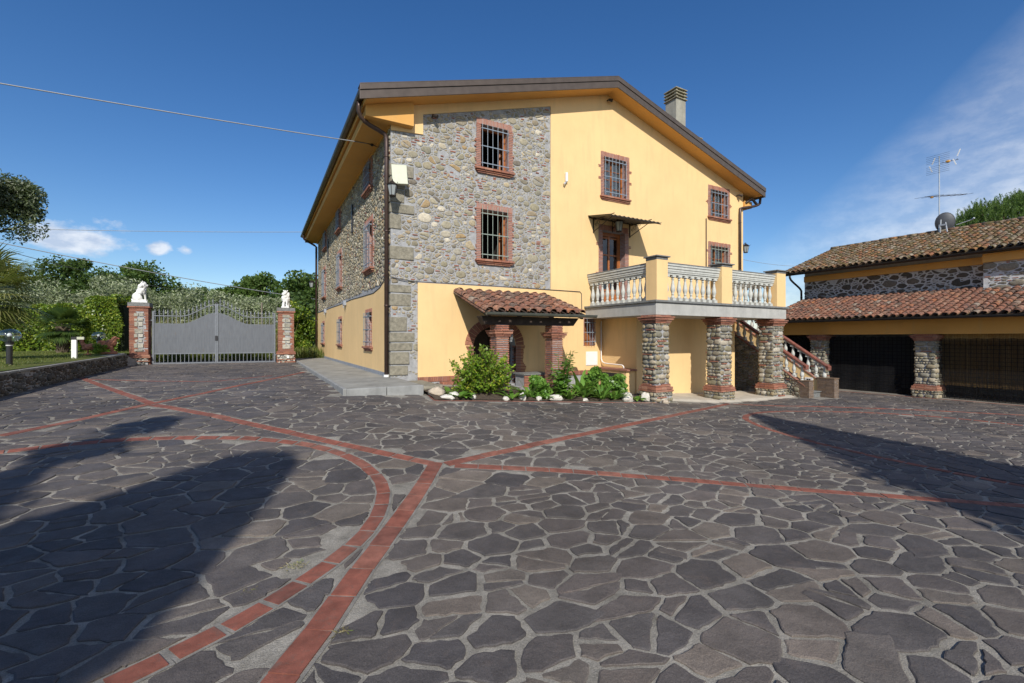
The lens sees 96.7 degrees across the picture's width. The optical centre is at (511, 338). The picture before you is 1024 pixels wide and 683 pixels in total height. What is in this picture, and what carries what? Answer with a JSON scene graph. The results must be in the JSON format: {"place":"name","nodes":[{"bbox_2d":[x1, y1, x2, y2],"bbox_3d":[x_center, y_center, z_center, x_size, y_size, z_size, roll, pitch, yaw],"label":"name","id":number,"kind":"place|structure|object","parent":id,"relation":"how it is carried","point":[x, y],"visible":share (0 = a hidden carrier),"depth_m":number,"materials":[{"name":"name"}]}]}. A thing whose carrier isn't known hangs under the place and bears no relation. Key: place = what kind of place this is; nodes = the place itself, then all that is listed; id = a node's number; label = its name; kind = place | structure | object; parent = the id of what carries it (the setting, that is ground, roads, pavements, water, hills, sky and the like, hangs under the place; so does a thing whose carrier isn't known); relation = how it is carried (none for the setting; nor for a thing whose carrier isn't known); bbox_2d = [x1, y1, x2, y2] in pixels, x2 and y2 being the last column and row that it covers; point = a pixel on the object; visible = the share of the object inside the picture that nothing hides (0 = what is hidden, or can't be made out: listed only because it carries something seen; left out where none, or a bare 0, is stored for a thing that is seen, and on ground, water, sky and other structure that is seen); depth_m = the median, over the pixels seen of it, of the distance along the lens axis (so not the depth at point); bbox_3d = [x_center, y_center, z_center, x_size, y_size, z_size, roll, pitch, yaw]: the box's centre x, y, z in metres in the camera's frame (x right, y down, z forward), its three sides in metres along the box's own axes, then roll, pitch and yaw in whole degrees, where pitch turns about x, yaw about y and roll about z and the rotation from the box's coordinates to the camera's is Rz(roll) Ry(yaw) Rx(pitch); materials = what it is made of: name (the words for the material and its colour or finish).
{"place":"outdoors","nodes":[
{"label":"outdoors","id":0,"kind":"place"},
{"bbox_2d":[0,350,128,370],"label":"lawn","id":1,"kind":"structure","parent":0,"point":[13,366],"depth_m":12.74,"materials":[{"name":"plant"}]},
{"bbox_2d":[0,329,21,364],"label":"globe lamp","id":2,"kind":"object","parent":1,"relation":"on","point":[9,343],"visible":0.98,"depth_m":10.66,"materials":[{"name":"black plastic"}]},
{"bbox_2d":[0,170,49,245],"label":"oak tree","id":3,"kind":"object","parent":1,"relation":"on","point":[20,199],"visible":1,"depth_m":19.29,"materials":[{"name":"green plant"}]},
{"bbox_2d":[0,242,60,343],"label":"fan palm","id":4,"kind":"object","parent":1,"relation":"on","point":[10,312],"visible":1,"depth_m":13.16,"materials":[{"name":"green plant"}]},
{"bbox_2d":[0,302,90,351],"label":"hedge","id":5,"kind":"object","parent":1,"relation":"on","point":[28,343],"visible":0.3,"depth_m":20.48,"materials":[{"name":"green plant"}]},
{"bbox_2d":[31,304,88,352],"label":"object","id":6,"kind":"object","parent":1,"relation":"on","point":[62,334],"visible":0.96,"depth_m":18.11,"materials":[{"name":"green plant"}]},
{"bbox_2d":[71,337,84,357],"bbox_3d":[-13.345,0.330,14.000,0.290,0.740,0.120,0,0,-29],"label":"bollard light","id":7,"kind":"object","parent":1,"relation":"on","point":[74,347],"visible":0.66,"depth_m":13.91,"materials":[{"name":"white paint"}]},
{"bbox_2d":[79,339,93,354],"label":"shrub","id":8,"kind":"object","parent":1,"relation":"on","point":[86,347],"visible":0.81,"depth_m":16.27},
{"bbox_2d":[91,341,107,354],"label":"round bush","id":9,"kind":"object","parent":1,"relation":"on","point":[99,349],"visible":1,"depth_m":16.28,"materials":[{"name":"green plant"}]},
{"bbox_2d":[79,294,133,351],"bbox_3d":[-17.162,-0.535,19.465,1.418,2.670,1.538,0,0,-7],"label":"hedge","id":10,"kind":"object","parent":1,"relation":"on","point":[109,316],"visible":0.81,"depth_m":19.09,"materials":[{"name":"green plant"}]},
{"bbox_2d":[97,336,119,353],"bbox_3d":[-14.937,0.262,16.866,0.609,0.657,0.308,0,0,-35],"label":"bird statue","id":11,"kind":"object","parent":1,"relation":"on","point":[111,343],"visible":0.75,"depth_m":16.82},
{"bbox_2d":[17,228,193,231],"bbox_3d":[-31.070,-9.397,39.650,27.238,0.245,0.044,0,0,-2],"label":"overhead cable","id":12,"kind":"object","parent":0,"point":[113,230],"visible":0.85,"depth_m":39.58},
{"bbox_2d":[2,249,222,297],"bbox_3d":[-29.429,-4.800,34.841,0.040,2.534,15.079,0,0,35],"label":"overhead cable","id":13,"kind":"object","parent":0,"point":[94,273],"visible":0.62,"depth_m":32.86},
{"bbox_2d":[0,242,317,299],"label":"overhead cable","id":14,"kind":"object","parent":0,"point":[132,268],"visible":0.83,"depth_m":33.95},
{"bbox_2d":[151,316,297,351],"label":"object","id":15,"kind":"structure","parent":0,"point":[276,342],"depth_m":24.30,"materials":[{"name":"plant"}]},
{"bbox_2d":[295,357,419,388],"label":"walkway","id":16,"kind":"structure","parent":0,"point":[346,376],"depth_m":12.19,"materials":[{"name":"concrete"}]},
{"bbox_2d":[0,358,1023,682],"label":"courtyard","id":17,"kind":"structure","parent":0,"point":[116,556],"depth_m":3.79,"materials":[{"name":"stone"}]},
{"bbox_2d":[77,378,153,403],"bbox_3d":[-9.162,1.136,10.300,7.177,0.082,0.213,0,0,40],"label":"brick band","id":18,"kind":"object","parent":17,"relation":"on","point":[142,400],"visible":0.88,"depth_m":9.38,"materials":[{"name":"brick"}]},
{"bbox_2d":[127,302,152,364],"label":"gate pillar","id":19,"kind":"structure","parent":17,"relation":"on","point":[140,334],"depth_m":17.97,"materials":[{"name":"brick"}]},
{"bbox_2d":[131,281,147,302],"bbox_3d":[-14.903,-1.853,18.220,0.539,0.886,0.418,0,0,-38],"label":"lion statue","id":20,"kind":"object","parent":19,"relation":"on","point":[139,293],"visible":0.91,"depth_m":18.11,"materials":[{"name":"stone"}]},
{"bbox_2d":[0,372,304,435],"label":"brick band","id":21,"kind":"object","parent":17,"relation":"on","point":[69,421],"visible":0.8,"depth_m":7.39,"materials":[{"name":"brick"}]},
{"bbox_2d":[89,376,264,381],"bbox_3d":[-8.982,1.105,11.941,4.577,0.052,1.654,0,0,-12],"label":"brick band","id":22,"kind":"object","parent":17,"relation":"on","point":[172,381],"visible":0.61,"depth_m":11.81,"materials":[{"name":"brick"}]},
{"bbox_2d":[0,436,391,682],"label":"brick band","id":23,"kind":"object","parent":17,"relation":"on","point":[170,656],"visible":0.9,"depth_m":3.17,"materials":[{"name":"brick"}]},
{"bbox_2d":[149,299,277,363],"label":"metal gate","id":24,"kind":"structure","parent":17,"relation":"on","point":[216,333],"depth_m":19.11,"materials":[{"name":"grey metal"}]},
{"bbox_2d":[276,308,295,362],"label":"gate pillar","id":25,"kind":"structure","parent":17,"relation":"on","point":[285,332],"depth_m":19.79,"materials":[{"name":"brick"}]},
{"bbox_2d":[281,290,290,307],"bbox_3d":[-9.971,-1.721,20.107,0.378,0.802,0.487,0,0,-19],"label":"lion statue","id":26,"kind":"object","parent":25,"relation":"on","point":[285,298],"visible":0.92,"depth_m":19.95,"materials":[{"name":"stone"}]},
{"bbox_2d":[149,404,434,464],"bbox_3d":[-3.617,1.361,6.707,5.690,0.431,0.279,0,0,23],"label":"brick band","id":27,"kind":"object","parent":17,"relation":"on","point":[329,441],"visible":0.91,"depth_m":6.36,"materials":[{"name":"brick"}]},
{"bbox_2d":[279,561,307,570],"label":"weeds","id":28,"kind":"object","parent":17,"relation":"on","point":[302,566],"visible":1,"depth_m":3.27,"materials":[{"name":"green plant"}]},
{"bbox_2d":[330,626,352,638],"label":"weeds","id":29,"kind":"object","parent":17,"relation":"on","point":[335,631],"visible":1,"depth_m":2.58,"materials":[{"name":"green plant"}]},
{"bbox_2d":[257,462,443,682],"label":"brick band","id":30,"kind":"object","parent":17,"relation":"on","point":[294,662],"visible":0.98,"depth_m":2.94,"materials":[{"name":"brick"}]},
{"bbox_2d":[437,400,654,402],"bbox_3d":[1.140,1.484,10.528,5.983,0.470,0.117,0,0,-28],"label":"bed edging","id":31,"kind":"object","parent":17,"relation":"on","point":[546,401],"visible":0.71,"depth_m":10.35,"materials":[{"name":"stone"}]},
{"bbox_2d":[443,403,730,465],"bbox_3d":[2.663,1.707,9.153,0.289,0.322,9.916,0,0,44],"label":"brick band","id":32,"kind":"object","parent":17,"relation":"on","point":[453,462],"visible":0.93,"depth_m":7.08,"materials":[{"name":"brick"}]},
{"bbox_2d":[454,463,1023,507],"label":"brick band","id":33,"kind":"object","parent":17,"relation":"on","point":[634,476],"visible":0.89,"depth_m":5.46,"materials":[{"name":"brick"}]},
{"bbox_2d":[737,404,1018,414],"bbox_3d":[10.745,1.926,12.011,9.279,0.171,0.746,0,0,12],"label":"brick band","id":34,"kind":"object","parent":17,"relation":"on","point":[880,408],"visible":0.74,"depth_m":12.41,"materials":[{"name":"brick"}]},
{"bbox_2d":[741,411,1023,487],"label":"brick band","id":35,"kind":"object","parent":17,"relation":"on","point":[745,417],"visible":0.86,"depth_m":8.16,"materials":[{"name":"brick"}]},
{"bbox_2d":[843,391,1021,405],"bbox_3d":[15.295,2.037,13.075,0.160,0.091,14.000,0,0,-29],"label":"brick band","id":36,"kind":"object","parent":17,"relation":"on","point":[934,398],"visible":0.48,"depth_m":15.22,"materials":[{"name":"brick"}]},
{"bbox_2d":[0,0,1023,329],"label":"sky","id":37,"kind":"structure","parent":0,"point":[837,108],"materials":[{"name":"blue"}]},
{"bbox_2d":[424,383,644,400],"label":"soil","id":38,"kind":"structure","parent":0,"point":[489,396],"depth_m":10.43,"materials":[{"name":"soil"}]},
{"bbox_2d":[410,380,442,389],"bbox_3d":[-2.235,1.220,11.073,0.650,0.260,1.530,0,0,-29],"label":"stone block","id":39,"kind":"object","parent":38,"relation":"on","point":[428,385],"depth_m":10.71,"materials":[{"name":"stone"}]},
{"bbox_2d":[428,386,445,395],"bbox_3d":[-1.589,1.162,9.697,0.357,0.295,0.376,0,0,0],"label":"rock","id":40,"kind":"object","parent":38,"relation":"on","point":[436,390],"visible":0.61,"depth_m":9.56,"materials":[{"name":"beige stone"}]},
{"bbox_2d":[440,394,454,399],"bbox_3d":[-1.344,1.233,9.472,0.354,0.134,0.214,0,0,18],"label":"rock","id":41,"kind":"object","parent":38,"relation":"on","point":[448,397],"visible":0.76,"depth_m":9.39,"materials":[{"name":"white stone"}]},
{"bbox_2d":[449,391,476,397],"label":"broadleaf plant","id":42,"kind":"object","parent":38,"relation":"on","point":[465,394],"visible":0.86,"depth_m":9.56,"materials":[{"name":"green plant"}]},
{"bbox_2d":[449,344,515,394],"bbox_3d":[-0.671,0.724,10.251,1.597,1.204,0.981,0,0,-29],"label":"shrub","id":43,"kind":"object","parent":38,"relation":"on","point":[487,376],"visible":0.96,"depth_m":10.10,"materials":[{"name":"green plant"}]},
{"bbox_2d":[494,390,528,398],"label":"broadleaf plant","id":44,"kind":"object","parent":38,"relation":"on","point":[512,395],"visible":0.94,"depth_m":10.29,"materials":[{"name":"green plant"}]},
{"bbox_2d":[506,378,551,396],"bbox_3d":[0.300,1.141,10.475,1.028,0.485,1.106,0,0,43],"label":"sword plant","id":45,"kind":"object","parent":38,"relation":"on","point":[527,390],"visible":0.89,"depth_m":10.45,"materials":[{"name":"green plant"}]},
{"bbox_2d":[519,374,552,398],"bbox_3d":[0.596,1.208,10.782,0.901,0.681,0.656,0,0,-29],"label":"shrub","id":46,"kind":"object","parent":38,"relation":"on","point":[546,391],"visible":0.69,"depth_m":10.63,"materials":[{"name":"green plant"}]},
{"bbox_2d":[549,394,563,400],"bbox_3d":[1.031,1.419,10.716,0.401,0.187,0.247,0,0,-10],"label":"rock","id":47,"kind":"object","parent":38,"relation":"on","point":[557,397],"visible":0.58,"depth_m":10.65,"materials":[{"name":"white stone"}]},
{"bbox_2d":[547,350,577,397],"bbox_3d":[1.234,0.886,11.171,0.818,1.179,0.860,0,0,6],"label":"leafy plant","id":48,"kind":"object","parent":38,"relation":"on","point":[561,378],"visible":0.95,"depth_m":11.10,"materials":[{"name":"green plant"}]},
{"bbox_2d":[553,388,584,398],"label":"broadleaf plant","id":49,"kind":"object","parent":38,"relation":"on","point":[569,394],"visible":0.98,"depth_m":10.93,"materials":[{"name":"green plant"}]},
{"bbox_2d":[567,376,600,397],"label":"broadleaf plant","id":50,"kind":"object","parent":38,"relation":"on","point":[580,388],"visible":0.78,"depth_m":11.26,"materials":[{"name":"green plant"}]},
{"bbox_2d":[568,370,602,392],"bbox_3d":[1.868,1.152,11.794,1.198,0.686,1.343,0,0,38],"label":"broadleaf plant","id":51,"kind":"object","parent":38,"relation":"on","point":[586,385],"visible":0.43,"depth_m":11.60,"materials":[{"name":"green plant"}]},
{"bbox_2d":[583,366,613,395],"bbox_3d":[2.164,1.187,11.943,0.975,0.979,0.686,0,0,-29],"label":"shrub","id":52,"kind":"object","parent":38,"relation":"on","point":[595,373],"visible":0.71,"depth_m":11.83,"materials":[{"name":"green plant"}]},
{"bbox_2d":[591,383,615,399],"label":"broadleaf plant","id":53,"kind":"object","parent":38,"relation":"on","point":[602,393],"visible":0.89,"depth_m":11.53,"materials":[{"name":"green plant"}]},
{"bbox_2d":[604,389,629,399],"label":"broadleaf plant","id":54,"kind":"object","parent":38,"relation":"on","point":[614,396],"visible":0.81,"depth_m":11.60,"materials":[{"name":"green plant"}]},
{"bbox_2d":[607,373,627,398],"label":"shrub","id":55,"kind":"object","parent":38,"relation":"on","point":[620,384],"visible":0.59,"depth_m":11.90,"materials":[{"name":"green plant"}]},
{"bbox_2d":[621,392,632,401],"bbox_3d":[2.966,1.552,11.767,0.318,0.319,0.468,0,0,-9],"label":"rock","id":56,"kind":"object","parent":38,"relation":"on","point":[626,398],"visible":0.59,"depth_m":11.63,"materials":[{"name":"white stone"}]},
{"bbox_2d":[640,392,649,401],"bbox_3d":[3.547,1.597,12.166,0.272,0.322,0.307,0,0,-7],"label":"rock","id":57,"kind":"object","parent":38,"relation":"on","point":[645,395],"visible":0.59,"depth_m":12.06,"materials":[{"name":"white stone"}]},
{"bbox_2d":[638,390,794,402],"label":"pavement","id":58,"kind":"structure","parent":0,"point":[745,395],"depth_m":13.86,"materials":[{"name":"beige concrete"}]},
{"bbox_3d":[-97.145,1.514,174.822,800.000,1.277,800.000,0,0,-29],"label":"ground","id":59,"kind":"structure","parent":0,"visible":0},
{"bbox_2d":[0,283,19,305],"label":"olive tree","id":60,"kind":"object","parent":59,"relation":"on","point":[5,292],"visible":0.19,"depth_m":28.11,"materials":[{"name":"green plant"}]},
{"bbox_2d":[5,268,50,305],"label":"tree","id":61,"kind":"object","parent":59,"relation":"on","point":[28,286],"visible":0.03,"depth_m":56.55,"materials":[{"name":"green plant"}]},
{"bbox_2d":[1,278,87,307],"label":"olive tree","id":62,"kind":"object","parent":59,"relation":"on","point":[56,296],"visible":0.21,"depth_m":29.48,"materials":[{"name":"green plant"}]},
{"bbox_2d":[25,255,104,298],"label":"tree","id":63,"kind":"object","parent":59,"relation":"on","point":[76,280],"visible":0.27,"depth_m":56.86,"materials":[{"name":"green plant"}]},
{"bbox_2d":[0,354,136,396],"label":"garden wall","id":64,"kind":"structure","parent":59,"relation":"on","point":[15,381],"depth_m":11.18,"materials":[{"name":"stone"}]},
{"bbox_2d":[68,273,166,330],"bbox_3d":[-28.295,-1.793,32.281,5.740,5.885,5.319,0,0,23],"label":"olive tree","id":65,"kind":"object","parent":59,"relation":"on","point":[124,289],"visible":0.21,"depth_m":31.71,"materials":[{"name":"green plant"}]},
{"bbox_2d":[83,259,182,315],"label":"tree","id":66,"kind":"object","parent":59,"relation":"on","point":[152,279],"visible":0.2,"depth_m":59.81,"materials":[{"name":"green plant"}]},
{"bbox_2d":[146,282,214,326],"bbox_3d":[-25.431,-1.562,34.877,5.120,5.424,5.286,0,0,13],"label":"olive tree","id":67,"kind":"object","parent":59,"relation":"on","point":[184,302],"visible":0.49,"depth_m":34.24,"materials":[{"name":"green plant"}]},
{"bbox_2d":[172,285,208,312],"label":"tree","id":68,"kind":"object","parent":59,"relation":"on","point":[204,292],"visible":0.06,"depth_m":66.00,"materials":[{"name":"green plant"}]},
{"bbox_2d":[195,287,233,317],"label":"tree","id":69,"kind":"object","parent":59,"relation":"on","point":[213,289],"visible":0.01,"depth_m":60.65,"materials":[{"name":"green plant"}]},
{"bbox_2d":[107,345,323,361],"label":"tall grass","id":70,"kind":"structure","parent":59,"relation":"on","point":[308,352],"depth_m":21.36,"materials":[{"name":"plant"}]},
{"bbox_2d":[198,290,256,323],"bbox_3d":[-21.908,-1.308,35.989,5.133,4.916,5.450,0,0,-29],"label":"olive tree","id":71,"kind":"object","parent":59,"relation":"on","point":[236,303],"visible":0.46,"depth_m":34.88,"materials":[{"name":"green plant"}]},
{"bbox_2d":[214,271,283,323],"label":"tree","id":72,"kind":"object","parent":59,"relation":"on","point":[261,281],"visible":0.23,"depth_m":58.68,"materials":[{"name":"green plant"}]},
{"bbox_2d":[243,295,282,327],"bbox_3d":[-18.901,-1.107,35.699,4.032,4.513,4.172,0,0,-29],"label":"olive tree","id":73,"kind":"object","parent":59,"relation":"on","point":[267,306],"visible":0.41,"depth_m":35.08,"materials":[{"name":"green plant"}]},
{"bbox_2d":[262,288,317,316],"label":"tree","id":74,"kind":"object","parent":59,"relation":"on","point":[307,301],"visible":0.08,"depth_m":40.56,"materials":[{"name":"green plant"}]},
{"bbox_2d":[270,270,317,341],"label":"tree","id":75,"kind":"object","parent":59,"relation":"on","point":[295,281],"visible":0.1,"depth_m":48.95,"materials":[{"name":"green plant"}]},
{"bbox_2d":[275,300,317,348],"bbox_3d":[-12.447,-0.493,26.579,3.364,3.485,3.642,0,0,-29],"label":"bush","id":76,"kind":"object","parent":59,"relation":"on","point":[304,333],"visible":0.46,"depth_m":25.98,"materials":[{"name":"green plant"}]},
{"bbox_2d":[295,359,423,395],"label":"kerb","id":77,"kind":"structure","parent":59,"relation":"on","point":[399,390],"depth_m":9.40,"materials":[{"name":"concrete"}]},
{"bbox_2d":[300,76,838,402],"bbox_3d":[0.001,-3.610,20.576,15.909,11.720,20.630,0,0,-29],"label":"farmhouse","id":78,"kind":"object","parent":59,"relation":"on","point":[477,231],"visible":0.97,"depth_m":13.68,"materials":[{"name":"yellow paint"}]},
{"bbox_2d":[320,321,324,345],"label":"window","id":79,"kind":"structure","parent":78,"relation":"in","point":[323,322],"depth_m":23.28,"materials":[{"name":"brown wood"}]},
{"bbox_2d":[321,265,326,300],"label":"window","id":80,"kind":"structure","parent":78,"relation":"in","point":[324,272],"depth_m":23.07,"materials":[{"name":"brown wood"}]},
{"bbox_2d":[322,229,326,252],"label":"window","id":81,"kind":"structure","parent":78,"relation":"in","point":[324,249],"depth_m":22.75,"materials":[{"name":"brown wood"}]},
{"bbox_2d":[334,206,341,235],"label":"window","id":82,"kind":"structure","parent":78,"relation":"in","point":[337,215],"depth_m":19.16,"materials":[{"name":"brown wood"}]},
{"bbox_2d":[335,248,342,291],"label":"window","id":83,"kind":"structure","parent":78,"relation":"in","point":[339,284],"depth_m":18.58,"materials":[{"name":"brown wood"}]},
{"bbox_2d":[336,316,342,347],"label":"window","id":84,"kind":"structure","parent":78,"relation":"in","point":[339,344],"depth_m":18.88,"materials":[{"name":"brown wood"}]},
{"bbox_2d":[361,155,372,199],"bbox_3d":[-4.287,-4.898,13.839,0.371,1.137,1.221,0,0,-29],"label":"window","id":85,"kind":"structure","parent":78,"relation":"in","point":[368,173],"depth_m":13.58,"materials":[{"name":"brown wood"}]},
{"bbox_2d":[362,308,372,351],"bbox_3d":[-4.236,-0.247,13.748,0.371,1.275,1.186,0,0,-29],"label":"window","id":86,"kind":"structure","parent":78,"relation":"in","point":[368,341],"depth_m":14.05,"materials":[{"name":"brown wood"}]},
{"bbox_2d":[362,214,374,275],"bbox_3d":[-4.225,-2.772,13.728,0.371,1.685,1.276,0,0,-29],"label":"window","id":87,"kind":"structure","parent":78,"relation":"in","point":[368,232],"depth_m":13.86,"materials":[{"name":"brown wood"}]},
{"bbox_2d":[385,179,399,197],"bbox_3d":[-2.937,-3.704,11.235,0.321,0.428,0.472,0,0,1],"label":"wall lantern","id":88,"kind":"object","parent":78,"relation":"attached to","point":[392,185],"depth_m":11.12,"materials":[{"name":"metal"}]},
{"bbox_2d":[391,164,407,185],"bbox_3d":[-2.845,-4.120,11.502,0.384,0.556,0.307,0,0,-29],"label":"antenna panel","id":89,"kind":"object","parent":78,"relation":"attached to","point":[399,174],"visible":0.85,"depth_m":11.45,"materials":[{"name":"plastic"}]},
{"bbox_2d":[473,327,509,382],"bbox_3d":[-0.659,0.500,13.282,1.330,1.660,0.080,0,0,-29],"label":"arched door","id":90,"kind":"structure","parent":78,"relation":"in","point":[482,338],"depth_m":13.19,"materials":[{"name":"wood"}]},
{"bbox_2d":[474,117,514,178],"bbox_3d":[-0.626,-5.398,13.193,1.261,1.537,0.754,0,0,-29],"label":"window","id":91,"kind":"structure","parent":78,"relation":"in","point":[505,156],"depth_m":13.06,"materials":[{"name":"brick"}]},
{"bbox_2d":[474,202,514,266],"bbox_3d":[-0.625,-2.927,13.191,1.257,1.717,0.750,0,0,-29],"label":"window","id":92,"kind":"structure","parent":78,"relation":"in","point":[505,224],"depth_m":13.06,"materials":[{"name":"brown wood"}]},
{"bbox_2d":[584,318,595,345],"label":"window","id":93,"kind":"structure","parent":78,"relation":"in","point":[589,332],"depth_m":14.80,"materials":[{"name":"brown wood"}]},
{"bbox_2d":[596,224,630,302],"bbox_3d":[3.308,-2.363,15.231,1.520,2.706,0.327,0,0,-29],"label":"door","id":94,"kind":"structure","parent":78,"relation":"in","point":[625,246],"depth_m":15.34,"materials":[{"name":"brown wood"}]},
{"bbox_2d":[598,151,631,204],"bbox_3d":[3.384,-5.318,15.218,1.443,1.597,0.398,0,0,-29],"label":"window","id":95,"kind":"structure","parent":78,"relation":"in","point":[619,180],"depth_m":15.32,"materials":[{"name":"brick"}]},
{"bbox_2d":[612,219,624,232],"bbox_3d":[3.438,-3.692,14.773,0.500,0.491,0.368,0,0,31],"label":"wall lantern","id":96,"kind":"object","parent":78,"relation":"attached to","point":[618,225],"depth_m":14.69,"materials":[{"name":"metal"}]},
{"bbox_2d":[588,213,661,237],"bbox_3d":[3.630,-3.664,14.612,2.140,0.528,1.099,0,0,-29],"label":"door awning","id":97,"kind":"object","parent":78,"relation":"attached to","point":[631,220],"depth_m":14.52,"materials":[{"name":"metal"}]},
{"bbox_2d":[706,184,731,222],"bbox_3d":[8.000,-5.208,17.782,1.536,1.357,0.398,0,0,-29],"label":"window","id":98,"kind":"structure","parent":78,"relation":"in","point":[721,202],"depth_m":17.88,"materials":[{"name":"brick"}]},
{"bbox_2d":[707,241,731,266],"bbox_3d":[8.001,-3.008,17.811,1.553,1.416,0.349,0,0,-29],"label":"window","id":99,"kind":"structure","parent":78,"relation":"in","point":[718,253],"depth_m":17.91,"materials":[{"name":"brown wood"}]},
{"bbox_2d":[743,243,748,252],"bbox_3d":[9.535,-3.734,18.717,0.616,0.429,0.321,0,0,-29],"label":"wall lantern","id":100,"kind":"object","parent":78,"relation":"attached to","point":[745,247],"depth_m":18.72,"materials":[{"name":"metal"}]},
{"bbox_2d":[783,216,1023,405],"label":"outbuilding","id":101,"kind":"structure","parent":59,"relation":"on","point":[935,314],"depth_m":16.70,"materials":[{"name":"terracotta tile"},{"name":"yellow stucco"},{"name":"stone"}]},
{"bbox_2d":[915,149,971,231],"bbox_3d":[19.199,-6.425,20.270,0.503,3.550,1.897,0,0,-44],"label":"television antenna","id":102,"kind":"object","parent":101,"relation":"on","point":[945,162],"visible":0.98,"depth_m":20.30,"materials":[{"name":"metal"}]},
{"bbox_2d":[935,212,974,232],"bbox_3d":[19.389,-5.110,19.952,1.258,0.928,0.388,0,0,39],"label":"satellite dish","id":103,"kind":"object","parent":101,"relation":"attached to","point":[944,220],"visible":0.96,"depth_m":20.12,"materials":[{"name":"metal"}]},
{"bbox_2d":[954,188,1023,226],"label":"pine tree","id":104,"kind":"object","parent":59,"relation":"on","point":[1010,208],"visible":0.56,"depth_m":30.57,"materials":[{"name":"green plant"}]},
{"bbox_3d":[-3.883,-5.387,12.691,0.306,0.095,0.083,0,0,-29],"label":"cable hook","id":105,"kind":"object","parent":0,"visible":0},
{"bbox_2d":[0,83,366,143],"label":"overhead cable","id":106,"kind":"object","parent":105,"relation":"attached to","point":[173,112],"visible":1,"depth_m":10.37,"materials":[{"name":"metal"}]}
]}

